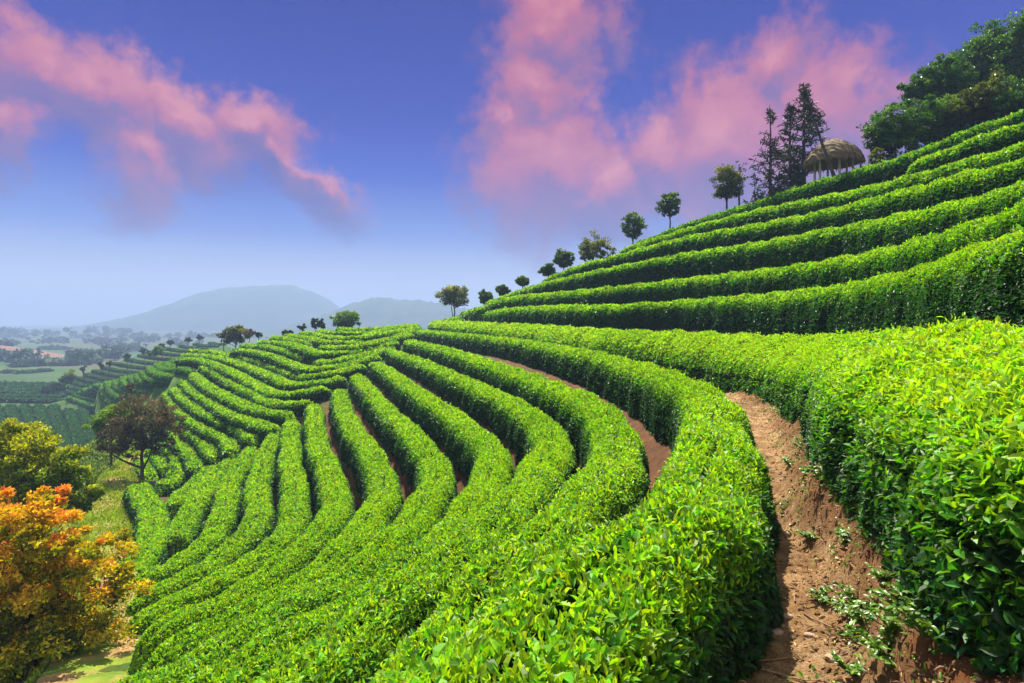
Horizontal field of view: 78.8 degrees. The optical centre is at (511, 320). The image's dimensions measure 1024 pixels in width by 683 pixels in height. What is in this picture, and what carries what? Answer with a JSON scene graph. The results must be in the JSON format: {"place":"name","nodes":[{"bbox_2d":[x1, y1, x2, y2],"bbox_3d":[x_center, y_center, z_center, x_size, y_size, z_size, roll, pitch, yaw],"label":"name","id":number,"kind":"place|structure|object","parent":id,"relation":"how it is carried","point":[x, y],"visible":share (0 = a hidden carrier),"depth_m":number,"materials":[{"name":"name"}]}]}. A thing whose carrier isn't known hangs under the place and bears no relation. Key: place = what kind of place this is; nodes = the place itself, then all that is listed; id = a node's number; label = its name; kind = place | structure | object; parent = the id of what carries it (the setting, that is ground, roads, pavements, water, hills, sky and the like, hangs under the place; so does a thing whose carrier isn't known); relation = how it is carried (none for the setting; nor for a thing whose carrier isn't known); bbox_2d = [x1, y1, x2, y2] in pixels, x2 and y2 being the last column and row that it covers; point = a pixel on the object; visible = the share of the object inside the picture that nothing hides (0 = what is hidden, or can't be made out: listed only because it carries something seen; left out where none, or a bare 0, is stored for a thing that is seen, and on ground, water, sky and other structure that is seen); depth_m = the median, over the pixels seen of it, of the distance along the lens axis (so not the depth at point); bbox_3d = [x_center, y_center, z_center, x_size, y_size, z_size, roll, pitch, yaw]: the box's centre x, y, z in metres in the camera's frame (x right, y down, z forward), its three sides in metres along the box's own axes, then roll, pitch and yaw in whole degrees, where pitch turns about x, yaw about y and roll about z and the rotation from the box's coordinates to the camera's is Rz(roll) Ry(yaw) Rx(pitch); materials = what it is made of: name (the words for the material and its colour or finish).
{"place":"outdoors","nodes":[
{"label":"outdoors","id":0,"kind":"place"},
{"bbox_2d":[22,449,145,682],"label":"track","id":1,"kind":"structure","parent":0,"point":[83,667],"depth_m":9.01,"materials":[{"name":"soil"}]},
{"bbox_2d":[27,285,339,330],"bbox_3d":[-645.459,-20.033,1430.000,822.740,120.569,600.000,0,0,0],"label":"mountain","id":2,"kind":"structure","parent":0,"point":[263,308],"depth_m":1224.05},
{"bbox_2d":[254,297,469,334],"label":"distant hill","id":3,"kind":"structure","parent":0,"point":[378,311],"depth_m":930.32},
{"bbox_2d":[0,277,809,682],"bbox_3d":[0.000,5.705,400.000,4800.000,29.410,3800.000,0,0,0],"label":"ground","id":4,"kind":"structure","parent":0,"point":[658,455],"depth_m":47.71,"materials":[{"name":"soil"}]},
{"bbox_2d":[3,404,23,474],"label":"tea hedge","id":5,"kind":"object","parent":4,"relation":"on","point":[10,410],"visible":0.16,"depth_m":101.98,"materials":[{"name":"green plant"}]},
{"bbox_2d":[17,403,35,428],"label":"tea hedge","id":6,"kind":"object","parent":4,"relation":"on","point":[27,415],"visible":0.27,"depth_m":100.64,"materials":[{"name":"green plant"}]},
{"bbox_2d":[0,395,65,403],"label":"tea hedge","id":7,"kind":"object","parent":4,"relation":"on","point":[24,399],"visible":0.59,"depth_m":119.93,"materials":[{"name":"green plant"}]},
{"bbox_2d":[0,392,66,398],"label":"tea hedge","id":8,"kind":"object","parent":4,"relation":"on","point":[38,395],"visible":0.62,"depth_m":125.45,"materials":[{"name":"green plant"}]},
{"bbox_2d":[31,403,57,446],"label":"tea hedge","id":9,"kind":"object","parent":4,"relation":"on","point":[40,411],"visible":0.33,"depth_m":98.72,"materials":[{"name":"green plant"}]},
{"bbox_2d":[39,381,66,393],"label":"shrub","id":10,"kind":"object","parent":4,"relation":"on","point":[52,387],"visible":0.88,"depth_m":131.32,"materials":[{"name":"green plant"}]},
{"bbox_2d":[0,417,107,523],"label":"spreading tree","id":11,"kind":"object","parent":4,"relation":"on","point":[37,457],"visible":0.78,"depth_m":18.16,"materials":[{"name":"green plant"}]},
{"bbox_2d":[46,403,72,448],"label":"tea hedge","id":12,"kind":"object","parent":4,"relation":"on","point":[56,417],"visible":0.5,"depth_m":91.02,"materials":[{"name":"green plant"}]},
{"bbox_2d":[62,407,87,447],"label":"tea hedge","id":13,"kind":"object","parent":4,"relation":"on","point":[74,426],"visible":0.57,"depth_m":88.05,"materials":[{"name":"green plant"}]},
{"bbox_2d":[0,484,155,682],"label":"orange bush","id":14,"kind":"object","parent":4,"relation":"on","point":[43,578],"visible":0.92,"depth_m":9.26,"materials":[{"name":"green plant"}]},
{"bbox_2d":[65,396,95,409],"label":"tea hedge","id":15,"kind":"object","parent":4,"relation":"on","point":[88,405],"visible":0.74,"depth_m":108.90,"materials":[{"name":"green plant"}]},
{"bbox_2d":[75,408,98,445],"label":"tea hedge","id":16,"kind":"object","parent":4,"relation":"on","point":[83,414],"visible":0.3,"depth_m":92.42,"materials":[{"name":"green plant"}]},
{"bbox_2d":[17,430,171,682],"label":"track grass","id":17,"kind":"structure","parent":4,"relation":"on","point":[114,494],"depth_m":26.05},
{"bbox_2d":[0,335,203,365],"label":"valley scrub","id":18,"kind":"object","parent":4,"relation":"on","point":[118,350],"visible":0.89,"depth_m":280.66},
{"bbox_2d":[82,401,133,465],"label":"bushy tree","id":19,"kind":"object","parent":4,"relation":"on","point":[96,424],"visible":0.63,"depth_m":36.46,"materials":[{"name":"green plant"}]},
{"bbox_2d":[103,380,120,401],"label":"tea hedge","id":20,"kind":"object","parent":4,"relation":"on","point":[110,392],"visible":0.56,"depth_m":88.76,"materials":[{"name":"green plant"}]},
{"bbox_2d":[118,376,150,396],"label":"tea hedge","id":21,"kind":"object","parent":4,"relation":"on","point":[122,381],"visible":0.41,"depth_m":76.50,"materials":[{"name":"green plant"}]},
{"bbox_2d":[0,325,275,338],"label":"wood","id":22,"kind":"object","parent":4,"relation":"on","point":[5,332],"visible":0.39,"depth_m":709.18,"materials":[{"name":"green plant"}]},
{"bbox_2d":[94,391,188,479],"bbox_3d":[-19.449,6.036,32.860,4.059,4.799,3.908,0,0,44],"label":"purple leaf tree","id":23,"kind":"object","parent":4,"relation":"on","point":[154,428],"visible":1,"depth_m":32.58,"materials":[{"name":"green plant"}]},
{"bbox_2d":[115,481,170,572],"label":"tea hedge","id":24,"kind":"object","parent":4,"relation":"on","point":[145,506],"visible":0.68,"depth_m":20.88,"materials":[{"name":"green plant"}]},
{"bbox_2d":[130,457,160,480],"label":"tea hedge","id":25,"kind":"object","parent":4,"relation":"on","point":[150,472],"visible":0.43,"depth_m":34.56,"materials":[{"name":"green plant"}]},
{"bbox_2d":[138,370,170,389],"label":"tea hedge","id":26,"kind":"object","parent":4,"relation":"on","point":[150,381],"visible":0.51,"depth_m":65.19,"materials":[{"name":"green plant"}]},
{"bbox_2d":[143,447,167,477],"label":"tea hedge","id":27,"kind":"object","parent":4,"relation":"on","point":[159,463],"visible":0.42,"depth_m":35.51,"materials":[{"name":"green plant"}]},
{"bbox_2d":[144,366,174,381],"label":"tea hedge","id":28,"kind":"object","parent":4,"relation":"on","point":[153,372],"visible":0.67,"depth_m":64.52,"materials":[{"name":"green plant"}]},
{"bbox_2d":[158,442,182,478],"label":"tea hedge","id":29,"kind":"object","parent":4,"relation":"on","point":[174,466],"visible":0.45,"depth_m":33.04,"materials":[{"name":"green plant"}]},
{"bbox_2d":[154,472,188,496],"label":"tea hedge","id":30,"kind":"object","parent":4,"relation":"on","point":[165,487],"visible":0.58,"depth_m":29.45,"materials":[{"name":"green plant"}]},
{"bbox_2d":[165,431,204,479],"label":"tea hedge","id":31,"kind":"object","parent":4,"relation":"on","point":[189,460],"visible":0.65,"depth_m":33.30,"materials":[{"name":"green plant"}]},
{"bbox_2d":[165,465,215,519],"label":"tea hedge","id":32,"kind":"object","parent":4,"relation":"on","point":[174,502],"visible":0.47,"depth_m":25.57,"materials":[{"name":"green plant"}]},
{"bbox_2d":[124,446,257,590],"bbox_3d":[-10.052,6.533,22.035,1.875,1.429,16.375,0,0,-14],"label":"tea hedge","id":33,"kind":"object","parent":4,"relation":"on","point":[223,522],"visible":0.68,"depth_m":18.65,"materials":[{"name":"green plant"}]},
{"bbox_2d":[172,421,219,466],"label":"tea hedge","id":34,"kind":"object","parent":4,"relation":"on","point":[207,453],"visible":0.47,"depth_m":32.65,"materials":[{"name":"green plant"}]},
{"bbox_2d":[163,457,236,558],"bbox_3d":[-11.945,7.076,24.285,1.472,1.443,12.106,0,0,-16],"label":"tea hedge","id":35,"kind":"object","parent":4,"relation":"on","point":[185,528],"visible":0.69,"depth_m":21.52,"materials":[{"name":"green plant"}]},
{"bbox_2d":[159,391,241,461],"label":"tea hedge","id":36,"kind":"object","parent":4,"relation":"on","point":[226,446],"visible":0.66,"depth_m":34.45,"materials":[{"name":"green plant"}]},
{"bbox_2d":[122,433,279,616],"bbox_3d":[-8.668,5.987,21.154,2.317,1.420,18.488,0,0,-13],"label":"tea hedge","id":37,"kind":"object","parent":4,"relation":"on","point":[257,519],"visible":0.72,"depth_m":16.34,"materials":[{"name":"green plant"}]},
{"bbox_2d":[167,386,261,449],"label":"tea hedge","id":38,"kind":"object","parent":4,"relation":"on","point":[198,413],"visible":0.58,"depth_m":36.36,"materials":[{"name":"green plant"}]},
{"bbox_2d":[123,419,312,636],"bbox_3d":[-7.548,5.430,20.600,2.754,1.436,21.108,0,0,-13],"label":"tea hedge","id":39,"kind":"object","parent":4,"relation":"on","point":[294,513],"visible":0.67,"depth_m":14.17,"materials":[{"name":"green plant"}]},
{"bbox_2d":[176,379,280,443],"bbox_3d":[-20.025,5.607,41.461,1.891,1.402,29.377,0,0,-35],"label":"tea hedge","id":40,"kind":"object","parent":4,"relation":"on","point":[261,428],"visible":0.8,"depth_m":33.78,"materials":[{"name":"green plant"}]},
{"bbox_2d":[215,324,250,347],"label":"round tree","id":41,"kind":"object","parent":4,"relation":"on","point":[233,334],"visible":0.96,"depth_m":77.09,"materials":[{"name":"green plant"}]},
{"bbox_2d":[125,403,355,673],"bbox_3d":[-6.594,4.876,20.749,3.066,1.442,24.690,0,0,-13],"label":"tea hedge","id":42,"kind":"object","parent":4,"relation":"on","point":[334,508],"visible":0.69,"depth_m":12.22,"materials":[{"name":"green plant"}]},
{"bbox_2d":[187,371,296,426],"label":"tea hedge","id":43,"kind":"object","parent":4,"relation":"on","point":[199,382],"visible":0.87,"depth_m":35.33,"materials":[{"name":"green plant"}]},
{"bbox_2d":[174,356,331,402],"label":"tea hedge","id":44,"kind":"object","parent":4,"relation":"on","point":[315,394],"visible":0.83,"depth_m":40.43,"materials":[{"name":"green plant"}]},
{"bbox_2d":[196,365,314,416],"bbox_3d":[-19.338,4.789,43.733,2.293,1.782,28.232,0,0,-36],"label":"tea hedge","id":45,"kind":"object","parent":4,"relation":"on","point":[298,407],"visible":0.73,"depth_m":38.71,"materials":[{"name":"green plant"}]},
{"bbox_2d":[179,352,347,391],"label":"tea hedge","id":46,"kind":"object","parent":4,"relation":"on","point":[274,380],"visible":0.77,"depth_m":41.97,"materials":[{"name":"green plant"}]},
{"bbox_2d":[141,388,404,670],"bbox_3d":[-5.512,4.318,20.899,3.389,1.459,27.970,0,0,-12],"label":"tea hedge","id":47,"kind":"object","parent":4,"relation":"on","point":[375,476],"visible":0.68,"depth_m":11.73,"materials":[{"name":"green plant"}]},
{"bbox_2d":[185,348,366,381],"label":"tea hedge","id":48,"kind":"object","parent":4,"relation":"on","point":[347,372],"visible":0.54,"depth_m":40.98,"materials":[{"name":"green plant"}]},
{"bbox_2d":[114,373,457,682],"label":"tea hedge","id":49,"kind":"object","parent":4,"relation":"on","point":[424,463],"visible":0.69,"depth_m":9.48,"materials":[{"name":"green plant"}]},
{"bbox_2d":[229,347,383,375],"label":"tea hedge","id":50,"kind":"object","parent":4,"relation":"on","point":[296,368],"visible":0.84,"depth_m":44.80,"materials":[{"name":"green plant"}]},
{"bbox_2d":[238,343,396,365],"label":"tea hedge","id":51,"kind":"object","parent":4,"relation":"on","point":[290,355],"visible":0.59,"depth_m":46.71,"materials":[{"name":"green plant"}]},
{"bbox_2d":[256,340,401,363],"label":"tea hedge","id":52,"kind":"object","parent":4,"relation":"on","point":[308,354],"visible":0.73,"depth_m":47.07,"materials":[{"name":"green plant"}]},
{"bbox_2d":[269,332,415,350],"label":"tea hedge","id":53,"kind":"object","parent":4,"relation":"on","point":[401,338],"visible":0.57,"depth_m":50.30,"materials":[{"name":"green plant"}]},
{"bbox_2d":[329,310,360,327],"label":"round tree","id":54,"kind":"object","parent":4,"relation":"on","point":[346,318],"visible":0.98,"depth_m":69.39,"materials":[{"name":"green plant"}]},
{"bbox_2d":[180,360,514,682],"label":"tea hedge","id":55,"kind":"object","parent":4,"relation":"on","point":[480,456],"visible":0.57,"depth_m":9.02,"materials":[{"name":"green plant"}]},
{"bbox_2d":[284,328,416,347],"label":"tea hedge","id":56,"kind":"object","parent":4,"relation":"on","point":[316,341],"visible":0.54,"depth_m":50.68,"materials":[{"name":"green plant"}]},
{"bbox_2d":[299,326,421,341],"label":"tea hedge","id":57,"kind":"object","parent":4,"relation":"on","point":[370,336],"visible":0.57,"depth_m":54.45,"materials":[{"name":"green plant"}]},
{"bbox_2d":[317,324,419,335],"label":"tea hedge","id":58,"kind":"object","parent":4,"relation":"on","point":[340,332],"visible":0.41,"depth_m":57.06,"materials":[{"name":"green plant"}]},
{"bbox_2d":[335,323,420,331],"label":"tea hedge","id":59,"kind":"object","parent":4,"relation":"on","point":[343,328],"visible":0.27,"depth_m":60.96,"materials":[{"name":"green plant"}]},
{"bbox_2d":[243,349,577,682],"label":"tea hedge","id":60,"kind":"object","parent":4,"relation":"on","point":[360,641],"visible":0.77,"depth_m":6.05,"materials":[{"name":"green plant"}]},
{"bbox_2d":[434,284,469,316],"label":"round tree","id":61,"kind":"object","parent":4,"relation":"on","point":[454,296],"visible":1,"depth_m":67.39,"materials":[{"name":"green plant"}]},
{"bbox_2d":[358,339,650,682],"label":"tea hedge","id":62,"kind":"object","parent":4,"relation":"on","point":[608,482],"visible":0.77,"depth_m":5.91,"materials":[{"name":"green plant"}]},
{"bbox_2d":[552,248,574,270],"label":"round tree","id":63,"kind":"object","parent":4,"relation":"on","point":[562,259],"visible":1,"depth_m":46.75,"materials":[{"name":"green plant"}]},
{"bbox_2d":[378,329,784,682],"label":"tea hedge","id":64,"kind":"object","parent":4,"relation":"on","point":[672,578],"visible":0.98,"depth_m":2.87,"materials":[{"name":"green plant"}]},
{"bbox_2d":[577,230,616,261],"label":"round tree","id":65,"kind":"object","parent":4,"relation":"on","point":[588,249],"visible":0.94,"depth_m":45.75,"materials":[{"name":"green plant"}]},
{"bbox_2d":[620,211,647,243],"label":"round tree","id":66,"kind":"object","parent":4,"relation":"on","point":[638,224],"visible":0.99,"depth_m":46.72,"materials":[{"name":"green plant"}]},
{"bbox_2d":[654,191,681,227],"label":"round tree","id":67,"kind":"object","parent":4,"relation":"on","point":[671,200],"visible":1,"depth_m":43.71,"materials":[{"name":"green plant"}]},
{"bbox_2d":[427,312,1023,681],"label":"tea hedge","id":68,"kind":"object","parent":4,"relation":"on","point":[922,428],"visible":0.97,"depth_m":3.33,"materials":[{"name":"green plant"}]},
{"bbox_2d":[709,164,746,209],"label":"round tree","id":69,"kind":"object","parent":4,"relation":"on","point":[729,190],"visible":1,"depth_m":38.66,"materials":[{"name":"green plant"}]},
{"bbox_2d":[444,224,1023,336],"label":"tea hedge","id":70,"kind":"object","parent":4,"relation":"on","point":[982,280],"visible":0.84,"depth_m":12.44,"materials":[{"name":"green plant"}]},
{"bbox_2d":[459,197,1023,321],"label":"tea hedge","id":71,"kind":"object","parent":4,"relation":"on","point":[909,254],"visible":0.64,"depth_m":19.18,"materials":[{"name":"green plant"}]},
{"bbox_2d":[485,177,1023,304],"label":"tea hedge","id":72,"kind":"object","parent":4,"relation":"on","point":[862,236],"visible":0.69,"depth_m":21.34,"materials":[{"name":"green plant"}]},
{"bbox_2d":[749,106,794,195],"bbox_3d":[13.552,-8.204,32.925,1.951,6.411,2.004,0,0,-31],"label":"conifer","id":73,"kind":"object","parent":4,"relation":"on","point":[774,152],"visible":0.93,"depth_m":32.89,"materials":[{"name":"green plant"}]},
{"bbox_2d":[761,171,792,199],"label":"bush","id":74,"kind":"object","parent":4,"relation":"on","point":[779,188],"visible":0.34,"depth_m":31.84,"materials":[{"name":"green plant"}]},
{"bbox_2d":[543,156,1023,281],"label":"tea hedge","id":75,"kind":"object","parent":4,"relation":"on","point":[966,183],"visible":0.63,"depth_m":21.71,"materials":[{"name":"green plant"}]},
{"bbox_2d":[772,102,810,189],"bbox_3d":[15.235,-8.616,34.071,2.043,6.743,2.347,0,0,0],"label":"conifer","id":76,"kind":"object","parent":4,"relation":"on","point":[790,170],"visible":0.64,"depth_m":33.88,"materials":[{"name":"green plant"}]},
{"bbox_2d":[780,83,829,185],"bbox_3d":[16.323,-9.209,34.552,2.809,7.889,3.025,0,0,0],"label":"conifer","id":77,"kind":"object","parent":4,"relation":"on","point":[802,152],"visible":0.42,"depth_m":34.29,"materials":[{"name":"green plant"}]},
{"bbox_2d":[798,88,835,176],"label":"conifer","id":78,"kind":"object","parent":4,"relation":"on","point":[809,107],"visible":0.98,"depth_m":29.95,"materials":[{"name":"green plant"}]},
{"bbox_2d":[619,141,1023,252],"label":"tea hedge","id":79,"kind":"object","parent":4,"relation":"on","point":[803,206],"visible":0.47,"depth_m":24.38,"materials":[{"name":"green plant"}]},
{"bbox_2d":[627,108,1023,246],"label":"tea hedge","id":80,"kind":"object","parent":4,"relation":"on","point":[877,173],"visible":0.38,"depth_m":25.82,"materials":[{"name":"green plant"}]},
{"bbox_2d":[802,138,865,185],"bbox_3d":[16.266,-7.261,31.595,2.915,3.932,2.918,0,0,0],"label":"thatched hut","id":81,"kind":"object","parent":4,"relation":"on","point":[842,154],"visible":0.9,"depth_m":31.01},
{"bbox_2d":[725,391,946,682],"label":"bank greenery","id":82,"kind":"object","parent":4,"relation":"on","point":[849,643],"visible":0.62,"depth_m":4.06,"materials":[{"name":"green plant"}]},
{"bbox_2d":[725,391,977,682],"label":"earth crumbs","id":83,"kind":"object","parent":4,"relation":"on","point":[928,640],"visible":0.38,"depth_m":3.77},
{"bbox_2d":[726,391,1022,682],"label":"footpath","id":84,"kind":"structure","parent":4,"relation":"on","point":[779,648],"depth_m":3.58,"materials":[{"name":"soil"}]},
{"bbox_2d":[807,586,834,602],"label":"weed plant","id":85,"kind":"object","parent":84,"relation":"on","point":[821,597],"visible":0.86,"depth_m":3.62,"materials":[{"name":"green plant"}]},
{"bbox_2d":[827,582,864,609],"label":"weed plant","id":86,"kind":"object","parent":84,"relation":"on","point":[846,592],"visible":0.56,"depth_m":3.44,"materials":[{"name":"green plant"}]},
{"bbox_2d":[830,650,865,676],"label":"weed plant","id":87,"kind":"object","parent":84,"relation":"on","point":[856,669],"visible":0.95,"depth_m":2.79,"materials":[{"name":"green plant"}]},
{"bbox_2d":[831,589,878,632],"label":"weed plant","id":88,"kind":"object","parent":84,"relation":"on","point":[856,615],"visible":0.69,"depth_m":3.20,"materials":[{"name":"green plant"}]},
{"bbox_2d":[843,617,896,667],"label":"weed plant","id":89,"kind":"object","parent":84,"relation":"on","point":[878,648],"visible":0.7,"depth_m":2.63,"materials":[{"name":"green plant"}]},
{"bbox_2d":[849,593,905,632],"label":"weed plant","id":90,"kind":"object","parent":84,"relation":"on","point":[894,623],"visible":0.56,"depth_m":2.72,"materials":[{"name":"green plant"}]},
{"bbox_2d":[864,562,890,587],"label":"weed plant","id":91,"kind":"object","parent":84,"relation":"on","point":[879,574],"visible":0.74,"depth_m":3.26,"materials":[{"name":"green plant"}]},
{"bbox_2d":[865,580,913,606],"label":"weed plant","id":92,"kind":"object","parent":84,"relation":"on","point":[882,592],"visible":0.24,"depth_m":2.81,"materials":[{"name":"green plant"}]},
{"bbox_2d":[870,589,946,640],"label":"weed plant","id":93,"kind":"object","parent":84,"relation":"on","point":[908,609],"visible":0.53,"depth_m":2.47,"materials":[{"name":"green plant"}]},
{"bbox_2d":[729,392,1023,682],"bbox_3d":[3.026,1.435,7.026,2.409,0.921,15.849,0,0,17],"label":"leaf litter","id":94,"kind":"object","parent":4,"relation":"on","point":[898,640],"visible":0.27,"depth_m":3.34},
{"bbox_2d":[856,98,929,160],"bbox_3d":[16.928,-7.559,27.962,2.741,4.424,2.581,0,0,0],"label":"broadleaf tree","id":95,"kind":"object","parent":4,"relation":"on","point":[893,135],"visible":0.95,"depth_m":27.55,"materials":[{"name":"green plant"}]},
{"bbox_2d":[895,93,977,149],"bbox_3d":[19.451,-7.875,28.222,4.055,4.831,3.229,0,0,-44],"label":"broadleaf tree","id":96,"kind":"object","parent":4,"relation":"on","point":[938,120],"visible":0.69,"depth_m":27.49,"materials":[{"name":"green plant"}]},
{"bbox_2d":[896,52,979,143],"bbox_3d":[22.152,-9.018,32.056,4.847,9.904,3.383,0,0,-28],"label":"broadleaf tree","id":97,"kind":"object","parent":4,"relation":"on","point":[939,77],"visible":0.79,"depth_m":31.49,"materials":[{"name":"green plant"}]},
{"bbox_2d":[905,122,1023,174],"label":"tea hedge","id":98,"kind":"object","parent":4,"relation":"on","point":[998,139],"visible":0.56,"depth_m":19.65,"materials":[{"name":"green plant"}]},
{"bbox_2d":[945,69,1010,129],"bbox_3d":[19.544,-7.717,25.989,2.452,5.209,2.436,0,0,-29],"label":"broadleaf tree","id":99,"kind":"object","parent":4,"relation":"on","point":[979,95],"visible":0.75,"depth_m":25.82,"materials":[{"name":"green plant"}]},
{"bbox_2d":[943,16,1023,84],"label":"broadleaf tree","id":100,"kind":"object","parent":4,"relation":"on","point":[976,54],"visible":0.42,"depth_m":33.24,"materials":[{"name":"green plant"}]},
{"bbox_2d":[971,8,1023,90],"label":"broadleaf tree","id":101,"kind":"object","parent":4,"relation":"on","point":[1010,60],"visible":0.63,"depth_m":31.76,"materials":[{"name":"green plant"}]},
{"bbox_2d":[979,75,1023,119],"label":"broadleaf tree","id":102,"kind":"object","parent":4,"relation":"on","point":[1014,101],"visible":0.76,"depth_m":24.81,"materials":[{"name":"green plant"}]},
{"bbox_2d":[0,0,1023,325],"label":"sky","id":103,"kind":"structure","parent":0,"point":[154,154],"materials":[{"name":"blue"}]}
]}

